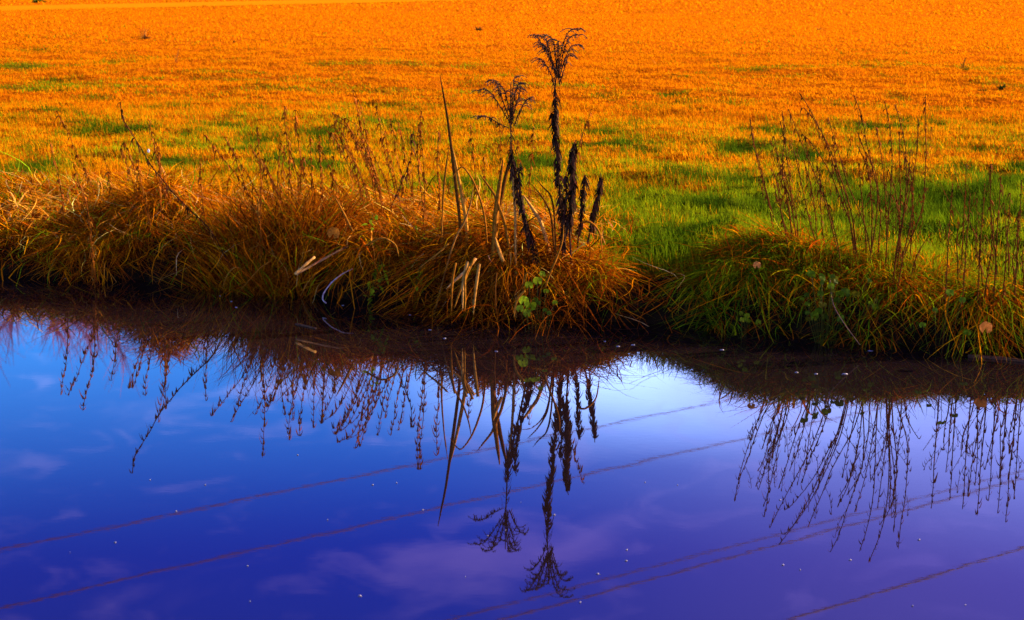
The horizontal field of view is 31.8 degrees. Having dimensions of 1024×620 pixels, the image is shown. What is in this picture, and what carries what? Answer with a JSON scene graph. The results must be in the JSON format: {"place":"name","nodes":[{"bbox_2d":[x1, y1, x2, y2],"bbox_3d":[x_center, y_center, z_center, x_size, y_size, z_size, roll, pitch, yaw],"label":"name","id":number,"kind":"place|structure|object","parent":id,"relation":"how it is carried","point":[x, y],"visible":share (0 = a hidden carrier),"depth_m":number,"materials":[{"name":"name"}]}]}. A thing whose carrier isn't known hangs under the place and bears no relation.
{"place":"outdoors","nodes":[
{"label":"outdoors","id":0,"kind":"place"},
{"bbox_2d":[0,0,453,10],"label":"path","id":1,"kind":"structure","parent":0,"point":[133,5],"depth_m":37.26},
{"bbox_2d":[0,275,1023,619],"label":"water","id":2,"kind":"structure","parent":0,"point":[278,457],"depth_m":6.77,"materials":[{"name":"liquid"}]},
{"bbox_2d":[968,354,1023,362],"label":"floating stick","id":3,"kind":"object","parent":2,"relation":"on","point":[996,357],"visible":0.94,"depth_m":8.57,"materials":[{"name":"wood"}]},
{"bbox_2d":[0,0,1023,349],"bbox_3d":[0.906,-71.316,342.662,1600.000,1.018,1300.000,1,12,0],"label":"ground","id":4,"kind":"structure","parent":0,"point":[798,328],"depth_m":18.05,"materials":[{"name":"plant"}]},
{"bbox_2d":[50,143,64,231],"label":"seed stem","id":5,"kind":"object","parent":4,"relation":"on","point":[58,180],"visible":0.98,"depth_m":10.36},
{"bbox_2d":[52,111,96,205],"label":"seed stem","id":6,"kind":"object","parent":4,"relation":"on","point":[77,157],"visible":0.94,"depth_m":10.80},
{"bbox_2d":[70,162,96,287],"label":"seed stem","id":7,"kind":"object","parent":4,"relation":"on","point":[93,269],"visible":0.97,"depth_m":9.90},
{"bbox_2d":[5,208,176,286],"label":"grass tussock","id":8,"kind":"object","parent":4,"relation":"on","point":[85,255],"depth_m":10.21,"materials":[{"name":"plant"}]},
{"bbox_2d":[134,159,153,259],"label":"seed stem","id":9,"kind":"object","parent":4,"relation":"on","point":[143,192],"visible":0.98,"depth_m":10.14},
{"bbox_2d":[52,160,242,265],"bbox_3d":[-2.128,-0.646,10.641,1.383,0.632,1.202,1,12,0],"label":"grass tussock","id":10,"kind":"object","parent":4,"relation":"on","point":[172,183],"depth_m":10.48,"materials":[{"name":"plant"}]},
{"bbox_2d":[148,119,167,217],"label":"seed stem","id":11,"kind":"object","parent":4,"relation":"on","point":[163,185],"visible":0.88,"depth_m":10.25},
{"bbox_2d":[155,146,164,261],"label":"seed stem","id":12,"kind":"object","parent":4,"relation":"on","point":[159,187],"visible":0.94,"depth_m":10.11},
{"bbox_2d":[117,102,241,292],"bbox_3d":[-1.772,-0.532,9.790,0.731,1.195,0.062,1,12,0],"label":"seed stem","id":13,"kind":"object","parent":4,"relation":"on","point":[156,173],"visible":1,"depth_m":9.76,"materials":[{"name":"plant"}]},
{"bbox_2d":[203,135,253,205],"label":"seed stem","id":14,"kind":"object","parent":4,"relation":"on","point":[217,150],"visible":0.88,"depth_m":10.15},
{"bbox_2d":[224,137,263,219],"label":"seed stem","id":15,"kind":"object","parent":4,"relation":"on","point":[233,154],"visible":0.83,"depth_m":10.05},
{"bbox_2d":[118,160,376,304],"bbox_3d":[-1.524,-0.404,10.021,1.623,0.836,1.343,1,12,0],"label":"grass tussock","id":16,"kind":"object","parent":4,"relation":"on","point":[207,279],"depth_m":9.93,"materials":[{"name":"plant"}]},
{"bbox_2d":[254,126,264,294],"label":"seed stem","id":17,"kind":"object","parent":4,"relation":"on","point":[260,190],"visible":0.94,"depth_m":9.73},
{"bbox_2d":[280,106,299,200],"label":"seed stem","id":18,"kind":"object","parent":4,"relation":"on","point":[283,118],"visible":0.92,"depth_m":10.20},
{"bbox_2d":[291,109,309,194],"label":"seed stem","id":19,"kind":"object","parent":4,"relation":"on","point":[295,124],"visible":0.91,"depth_m":10.21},
{"bbox_2d":[188,165,416,302],"bbox_3d":[-1.187,-0.395,9.892,1.380,0.854,1.151,1,12,0],"label":"grass tussock","id":20,"kind":"object","parent":4,"relation":"on","point":[309,230],"depth_m":9.83,"materials":[{"name":"plant"}]},
{"bbox_2d":[246,191,436,234],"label":"grass tussock","id":21,"kind":"object","parent":4,"relation":"on","point":[353,210],"depth_m":10.06,"materials":[{"name":"plant"}]},
{"bbox_2d":[329,124,364,212],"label":"seed stem","id":22,"kind":"object","parent":4,"relation":"on","point":[356,175],"visible":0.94,"depth_m":10.06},
{"bbox_2d":[0,151,703,331],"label":"matted straw","id":23,"kind":"object","parent":4,"relation":"on","point":[49,191],"visible":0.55,"depth_m":10.28,"materials":[{"name":"plant"}]},
{"bbox_2d":[470,75,534,261],"bbox_3d":[-0.008,-0.669,9.118,0.424,1.046,0.210,-9,15,-37],"label":"goldenrod","id":24,"kind":"object","parent":23,"relation":"on","point":[511,162],"visible":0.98,"depth_m":9.02,"materials":[{"name":"plant"}]},
{"bbox_2d":[331,112,377,205],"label":"seed stem","id":25,"kind":"object","parent":4,"relation":"on","point":[357,148],"visible":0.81,"depth_m":10.22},
{"bbox_2d":[267,212,448,311],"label":"grass tussock","id":26,"kind":"object","parent":4,"relation":"on","point":[359,251],"depth_m":9.69,"materials":[{"name":"plant"}]},
{"bbox_2d":[334,120,385,219],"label":"seed stem","id":27,"kind":"object","parent":4,"relation":"on","point":[346,127],"visible":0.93,"depth_m":10.00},
{"bbox_2d":[344,118,392,212],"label":"seed stem","id":28,"kind":"object","parent":4,"relation":"on","point":[385,180],"visible":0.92,"depth_m":10.08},
{"bbox_2d":[356,133,382,219],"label":"seed stem","id":29,"kind":"object","parent":4,"relation":"on","point":[374,170],"visible":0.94,"depth_m":9.93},
{"bbox_2d":[363,259,388,305],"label":"leafy sprig","id":30,"kind":"object","parent":4,"relation":"on","point":[375,278],"visible":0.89,"depth_m":9.51,"materials":[{"name":"green plant"}]},
{"bbox_2d":[375,106,396,213],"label":"seed stem","id":31,"kind":"object","parent":4,"relation":"on","point":[380,140],"visible":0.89,"depth_m":10.32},
{"bbox_2d":[314,207,462,282],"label":"grass tussock","id":32,"kind":"object","parent":4,"relation":"on","point":[391,246],"depth_m":9.72,"materials":[{"name":"plant"}]},
{"bbox_2d":[382,131,401,219],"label":"seed stem","id":33,"kind":"object","parent":4,"relation":"on","point":[387,149],"visible":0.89,"depth_m":10.25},
{"bbox_2d":[387,118,408,219],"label":"seed stem","id":34,"kind":"object","parent":4,"relation":"on","point":[400,171],"visible":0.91,"depth_m":10.16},
{"bbox_2d":[388,133,415,212],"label":"seed stem","id":35,"kind":"object","parent":4,"relation":"on","point":[409,162],"visible":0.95,"depth_m":10.08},
{"bbox_2d":[397,122,415,213],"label":"seed stem","id":36,"kind":"object","parent":4,"relation":"on","point":[403,161],"visible":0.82,"depth_m":10.20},
{"bbox_2d":[415,124,426,244],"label":"seed stem","id":37,"kind":"object","parent":4,"relation":"on","point":[418,167],"visible":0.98,"depth_m":9.60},
{"bbox_2d":[416,111,427,234],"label":"seed stem","id":38,"kind":"object","parent":4,"relation":"on","point":[424,180],"visible":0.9,"depth_m":9.77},
{"bbox_2d":[432,131,442,234],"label":"seed stem","id":39,"kind":"object","parent":4,"relation":"on","point":[439,179],"visible":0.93,"depth_m":9.71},
{"bbox_2d":[440,145,449,268],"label":"reed blade","id":40,"kind":"object","parent":4,"relation":"on","point":[443,204],"visible":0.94,"depth_m":9.50,"materials":[{"name":"plant"}]},
{"bbox_2d":[440,76,462,260],"bbox_3d":[-0.317,-0.722,9.450,0.132,1.022,0.006,1,12,0],"label":"reed blade","id":41,"kind":"object","parent":4,"relation":"on","point":[454,178],"visible":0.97,"depth_m":9.45,"materials":[{"name":"plant"}]},
{"bbox_2d":[434,187,473,312],"bbox_3d":[-0.335,-0.196,9.368,0.261,0.901,0.003,1,12,0],"label":"reed blade","id":42,"kind":"object","parent":4,"relation":"on","point":[459,230],"visible":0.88,"depth_m":9.34,"materials":[{"name":"plant"}]},
{"bbox_2d":[452,148,469,252],"bbox_3d":[-0.266,-0.542,9.476,0.104,0.631,0.004,1,12,0],"label":"reed blade","id":43,"kind":"object","parent":4,"relation":"on","point":[462,197],"visible":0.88,"depth_m":9.46,"materials":[{"name":"plant"}]},
{"bbox_2d":[452,166,488,262],"bbox_3d":[-0.218,-0.475,9.410,0.201,0.558,0.003,1,12,0],"label":"reed blade","id":44,"kind":"object","parent":4,"relation":"on","point":[482,206],"visible":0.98,"depth_m":9.39,"materials":[{"name":"plant"}]},
{"bbox_2d":[347,211,613,333],"bbox_3d":[-0.135,-0.091,9.535,1.538,0.807,1.478,9,15,34],"label":"grass tussock","id":45,"kind":"object","parent":4,"relation":"on","point":[463,251],"depth_m":9.38,"materials":[{"name":"plant"}]},
{"bbox_2d":[489,160,503,310],"bbox_3d":[-0.082,-0.374,9.328,0.068,0.817,0.009,1,12,0],"label":"reed blade","id":46,"kind":"object","parent":4,"relation":"on","point":[495,217],"visible":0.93,"depth_m":9.31,"materials":[{"name":"plant"}]},
{"bbox_2d":[487,160,509,283],"bbox_3d":[-0.065,-0.472,9.357,0.126,0.712,0.005,1,12,0],"label":"reed blade","id":47,"kind":"object","parent":4,"relation":"on","point":[503,185],"visible":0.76,"depth_m":9.32,"materials":[{"name":"plant"}]},
{"bbox_2d":[480,175,517,291],"bbox_3d":[-0.065,-0.384,9.326,0.212,0.644,0.004,1,12,0],"label":"reed blade","id":48,"kind":"object","parent":4,"relation":"on","point":[502,217],"visible":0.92,"depth_m":9.31,"materials":[{"name":"plant"}]},
{"bbox_2d":[0,183,1023,350],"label":"bank fringe","id":49,"kind":"object","parent":4,"relation":"on","point":[616,287],"visible":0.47,"depth_m":9.28,"materials":[{"name":"plant"}]},
{"bbox_2d":[512,177,516,316],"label":"reed blade","id":50,"kind":"object","parent":4,"relation":"on","point":[515,233],"visible":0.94,"depth_m":9.27,"materials":[{"name":"plant"}]},
{"bbox_2d":[340,203,690,349],"bbox_3d":[-0.069,0.004,9.319,2.029,1.059,1.992,9,14,32],"label":"grass tussock","id":51,"kind":"object","parent":4,"relation":"on","point":[507,313],"depth_m":9.28,"materials":[{"name":"plant"}]},
{"bbox_2d":[513,162,539,296],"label":"withered stalk","id":52,"kind":"object","parent":4,"relation":"on","point":[530,240],"visible":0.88,"depth_m":9.21,"materials":[{"name":"plant"}]},
{"bbox_2d":[525,127,536,213],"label":"seed stem","id":53,"kind":"object","parent":4,"relation":"on","point":[531,160],"visible":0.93,"depth_m":10.26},
{"bbox_2d":[516,271,557,330],"bbox_3d":[0.126,0.077,9.034,0.156,0.551,0.193,10,15,36],"label":"marsh marigold","id":54,"kind":"object","parent":4,"relation":"on","point":[532,305],"visible":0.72,"depth_m":9.02,"materials":[{"name":"green plant"}]},
{"bbox_2d":[523,195,551,256],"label":"reed blade","id":55,"kind":"object","parent":4,"relation":"on","point":[537,215],"visible":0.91,"depth_m":9.43,"materials":[{"name":"plant"}]},
{"bbox_2d":[439,233,640,307],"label":"grass tussock","id":56,"kind":"object","parent":4,"relation":"on","point":[553,274],"depth_m":9.32,"materials":[{"name":"plant"}]},
{"bbox_2d":[537,180,556,280],"bbox_3d":[0.183,-0.400,9.322,0.117,0.554,0.003,1,12,0],"label":"reed blade","id":57,"kind":"object","parent":4,"relation":"on","point":[547,191],"visible":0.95,"depth_m":9.31,"materials":[{"name":"plant"}]},
{"bbox_2d":[416,227,686,340],"bbox_3d":[0.217,0.036,9.398,1.519,0.890,1.575,9,15,33],"label":"grass tussock","id":58,"kind":"object","parent":4,"relation":"on","point":[551,298],"depth_m":9.28,"materials":[{"name":"plant"}]},
{"bbox_2d":[527,27,586,261],"bbox_3d":[0.216,-0.797,9.135,0.317,1.277,0.256,-6,14,-28],"label":"goldenrod","id":59,"kind":"object","parent":4,"relation":"on","point":[554,117],"visible":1,"depth_m":9.02,"materials":[{"name":"plant"}]},
{"bbox_2d":[557,175,571,256],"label":"withered stalk","id":60,"kind":"object","parent":4,"relation":"on","point":[566,184],"visible":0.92,"depth_m":9.25,"materials":[{"name":"plant"}]},
{"bbox_2d":[564,140,578,266],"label":"withered stalk","id":61,"kind":"object","parent":4,"relation":"on","point":[571,167],"visible":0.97,"depth_m":9.20,"materials":[{"name":"plant"}]},
{"bbox_2d":[575,175,589,247],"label":"withered stalk","id":62,"kind":"object","parent":4,"relation":"on","point":[583,195],"visible":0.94,"depth_m":9.50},
{"bbox_2d":[522,253,645,313],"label":"grass tussock","id":63,"kind":"object","parent":4,"relation":"on","point":[608,283],"depth_m":9.30,"materials":[{"name":"plant"}]},
{"bbox_2d":[585,175,604,248],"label":"withered stalk","id":64,"kind":"object","parent":4,"relation":"on","point":[596,204],"visible":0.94,"depth_m":9.48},
{"bbox_2d":[584,213,764,264],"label":"grass tussock","id":65,"kind":"object","parent":4,"relation":"on","point":[679,235],"depth_m":9.89,"materials":[{"name":"plant"}]},
{"bbox_2d":[635,248,816,339],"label":"grass tussock","id":66,"kind":"object","parent":4,"relation":"on","point":[706,276],"depth_m":9.13,"materials":[{"name":"plant"}]},
{"bbox_2d":[739,311,760,338],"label":"creeping plant","id":67,"kind":"object","parent":4,"relation":"on","point":[746,316],"visible":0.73,"depth_m":8.89,"materials":[{"name":"green plant"}]},
{"bbox_2d":[661,215,860,285],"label":"grass tussock","id":68,"kind":"object","parent":4,"relation":"on","point":[749,234],"depth_m":9.37,"materials":[{"name":"plant"}]},
{"bbox_2d":[749,133,772,224],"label":"seed stem","id":69,"kind":"object","parent":4,"relation":"on","point":[762,183],"visible":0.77,"depth_m":9.47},
{"bbox_2d":[748,119,786,235],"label":"seed stem","id":70,"kind":"object","parent":4,"relation":"on","point":[762,174],"visible":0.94,"depth_m":9.34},
{"bbox_2d":[770,168,788,256],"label":"seed stem","id":71,"kind":"object","parent":4,"relation":"on","point":[780,199],"visible":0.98,"depth_m":9.19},
{"bbox_2d":[700,252,864,342],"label":"grass tussock","id":72,"kind":"object","parent":4,"relation":"on","point":[794,272],"depth_m":9.04,"materials":[{"name":"plant"}]},
{"bbox_2d":[779,110,792,240],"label":"seed stem","id":73,"kind":"object","parent":4,"relation":"on","point":[784,139],"visible":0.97,"depth_m":9.24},
{"bbox_2d":[773,156,801,241],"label":"seed stem","id":74,"kind":"object","parent":4,"relation":"on","point":[786,191],"visible":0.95,"depth_m":9.26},
{"bbox_2d":[655,204,931,312],"bbox_3d":[1.442,-0.266,9.289,1.482,0.551,1.260,1,12,0],"label":"grass tussock","id":75,"kind":"object","parent":4,"relation":"on","point":[799,246],"depth_m":9.21,"materials":[{"name":"plant"}]},
{"bbox_2d":[770,121,800,240],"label":"seed stem","id":76,"kind":"object","parent":75,"relation":"on","point":[788,167],"visible":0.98,"depth_m":9.25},
{"bbox_2d":[793,148,817,254],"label":"seed stem","id":77,"kind":"object","parent":4,"relation":"on","point":[804,199],"visible":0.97,"depth_m":9.18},
{"bbox_2d":[788,109,838,253],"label":"seed stem","id":78,"kind":"object","parent":4,"relation":"on","point":[816,177],"visible":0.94,"depth_m":9.14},
{"bbox_2d":[802,154,828,238],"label":"seed stem","id":79,"kind":"object","parent":4,"relation":"on","point":[807,177],"visible":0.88,"depth_m":9.27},
{"bbox_2d":[799,93,854,261],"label":"seed stem","id":80,"kind":"object","parent":4,"relation":"on","point":[816,123],"visible":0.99,"depth_m":9.09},
{"bbox_2d":[801,134,855,262],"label":"seed stem","id":81,"kind":"object","parent":4,"relation":"on","point":[805,138],"visible":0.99,"depth_m":9.08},
{"bbox_2d":[816,166,840,266],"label":"seed stem","id":82,"kind":"object","parent":4,"relation":"on","point":[829,207],"visible":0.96,"depth_m":9.09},
{"bbox_2d":[743,224,919,280],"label":"grass tussock","id":83,"kind":"object","parent":4,"relation":"on","point":[851,247],"depth_m":9.25,"materials":[{"name":"plant"}]},
{"bbox_2d":[800,270,878,343],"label":"ground ivy","id":84,"kind":"object","parent":4,"relation":"on","point":[814,315],"visible":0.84,"depth_m":8.76,"materials":[{"name":"green plant"}]},
{"bbox_2d":[800,107,879,261],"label":"seed stem","id":85,"kind":"object","parent":4,"relation":"on","point":[835,165],"visible":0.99,"depth_m":9.07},
{"bbox_2d":[827,117,871,262],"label":"seed stem","id":86,"kind":"object","parent":4,"relation":"on","point":[844,170],"visible":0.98,"depth_m":9.05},
{"bbox_2d":[849,95,879,266],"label":"seed stem","id":87,"kind":"object","parent":4,"relation":"on","point":[872,167],"visible":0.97,"depth_m":8.99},
{"bbox_2d":[858,163,871,253],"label":"seed stem","id":88,"kind":"object","parent":4,"relation":"on","point":[861,178],"visible":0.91,"depth_m":9.18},
{"bbox_2d":[857,145,874,254],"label":"seed stem","id":89,"kind":"object","parent":4,"relation":"on","point":[868,179],"visible":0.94,"depth_m":9.15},
{"bbox_2d":[780,258,968,354],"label":"grass tussock","id":90,"kind":"object","parent":4,"relation":"on","point":[866,273],"depth_m":8.87,"materials":[{"name":"plant"}]},
{"bbox_2d":[864,152,888,259],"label":"seed stem","id":91,"kind":"object","parent":4,"relation":"on","point":[880,210],"visible":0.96,"depth_m":9.10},
{"bbox_2d":[875,127,888,237],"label":"seed stem","id":92,"kind":"object","parent":4,"relation":"on","point":[879,142],"visible":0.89,"depth_m":9.16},
{"bbox_2d":[880,169,900,258],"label":"seed stem","id":93,"kind":"object","parent":4,"relation":"on","point":[898,216],"visible":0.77,"depth_m":9.09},
{"bbox_2d":[882,101,903,269],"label":"seed stem","id":94,"kind":"object","parent":4,"relation":"on","point":[891,185],"visible":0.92,"depth_m":8.97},
{"bbox_2d":[892,104,915,290],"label":"seed stem","id":95,"kind":"object","parent":4,"relation":"on","point":[902,220],"visible":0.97,"depth_m":8.81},
{"bbox_2d":[893,150,914,321],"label":"seed stem","id":96,"kind":"object","parent":4,"relation":"on","point":[912,194],"visible":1,"depth_m":8.79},
{"bbox_2d":[893,119,919,267],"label":"seed stem","id":97,"kind":"object","parent":4,"relation":"on","point":[910,184],"visible":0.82,"depth_m":9.00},
{"bbox_2d":[886,149,927,275],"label":"seed stem","id":98,"kind":"object","parent":4,"relation":"on","point":[908,181],"visible":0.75,"depth_m":8.99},
{"bbox_2d":[894,132,923,254],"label":"seed stem","id":99,"kind":"object","parent":4,"relation":"on","point":[900,182],"visible":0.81,"depth_m":9.16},
{"bbox_2d":[902,96,933,265],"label":"seed stem","id":100,"kind":"object","parent":4,"relation":"on","point":[924,180],"visible":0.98,"depth_m":9.05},
{"bbox_2d":[824,243,1016,310],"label":"grass tussock","id":101,"kind":"object","parent":4,"relation":"on","point":[939,270],"depth_m":9.08,"materials":[{"name":"plant"}]},
{"bbox_2d":[860,271,1023,364],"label":"grass tussock","id":102,"kind":"object","parent":4,"relation":"on","point":[986,316],"depth_m":8.71,"materials":[{"name":"plant"}]},
{"bbox_2d":[919,289,970,355],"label":"ground ivy","id":103,"kind":"object","parent":4,"relation":"on","point":[948,293],"visible":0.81,"depth_m":8.55,"materials":[{"name":"green plant"}]},
{"bbox_2d":[937,183,953,348],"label":"seed stem","id":104,"kind":"object","parent":4,"relation":"on","point":[952,212],"visible":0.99,"depth_m":8.68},
{"bbox_2d":[874,214,1023,245],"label":"grass tussock","id":105,"kind":"object","parent":4,"relation":"on","point":[955,230],"depth_m":10.13,"materials":[{"name":"plant"}]},
{"bbox_2d":[947,222,964,283],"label":"seed stem","id":106,"kind":"object","parent":4,"relation":"on","point":[957,261],"visible":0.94,"depth_m":8.93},
{"bbox_2d":[939,164,975,262],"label":"seed stem","id":107,"kind":"object","parent":4,"relation":"on","point":[965,184],"visible":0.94,"depth_m":9.29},
{"bbox_2d":[959,194,984,348],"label":"seed stem","id":108,"kind":"object","parent":4,"relation":"on","point":[965,262],"visible":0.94,"depth_m":8.68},
{"bbox_2d":[973,183,986,347],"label":"seed stem","id":109,"kind":"object","parent":4,"relation":"on","point":[980,252],"visible":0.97,"depth_m":8.68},
{"bbox_2d":[969,209,995,346],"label":"seed stem","id":110,"kind":"object","parent":4,"relation":"on","point":[988,275],"visible":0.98,"depth_m":8.69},
{"bbox_2d":[974,177,1003,349],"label":"seed stem","id":111,"kind":"object","parent":4,"relation":"on","point":[995,254],"visible":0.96,"depth_m":8.68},
{"bbox_2d":[986,164,996,279],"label":"seed stem","id":112,"kind":"object","parent":4,"relation":"on","point":[991,201],"visible":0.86,"depth_m":8.98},
{"bbox_2d":[1000,193,1011,331],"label":"seed stem","id":113,"kind":"object","parent":4,"relation":"on","point":[1004,286],"visible":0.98,"depth_m":8.68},
{"bbox_2d":[1000,203,1011,282],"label":"seed stem","id":114,"kind":"object","parent":4,"relation":"on","point":[1008,259],"visible":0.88,"depth_m":8.91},
{"bbox_2d":[1011,180,1023,348],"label":"seed stem","id":115,"kind":"object","parent":4,"relation":"on","point":[1017,251],"visible":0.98,"depth_m":8.67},
{"bbox_2d":[1011,212,1023,327],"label":"seed stem","id":116,"kind":"object","parent":4,"relation":"on","point":[1014,269],"visible":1,"depth_m":8.72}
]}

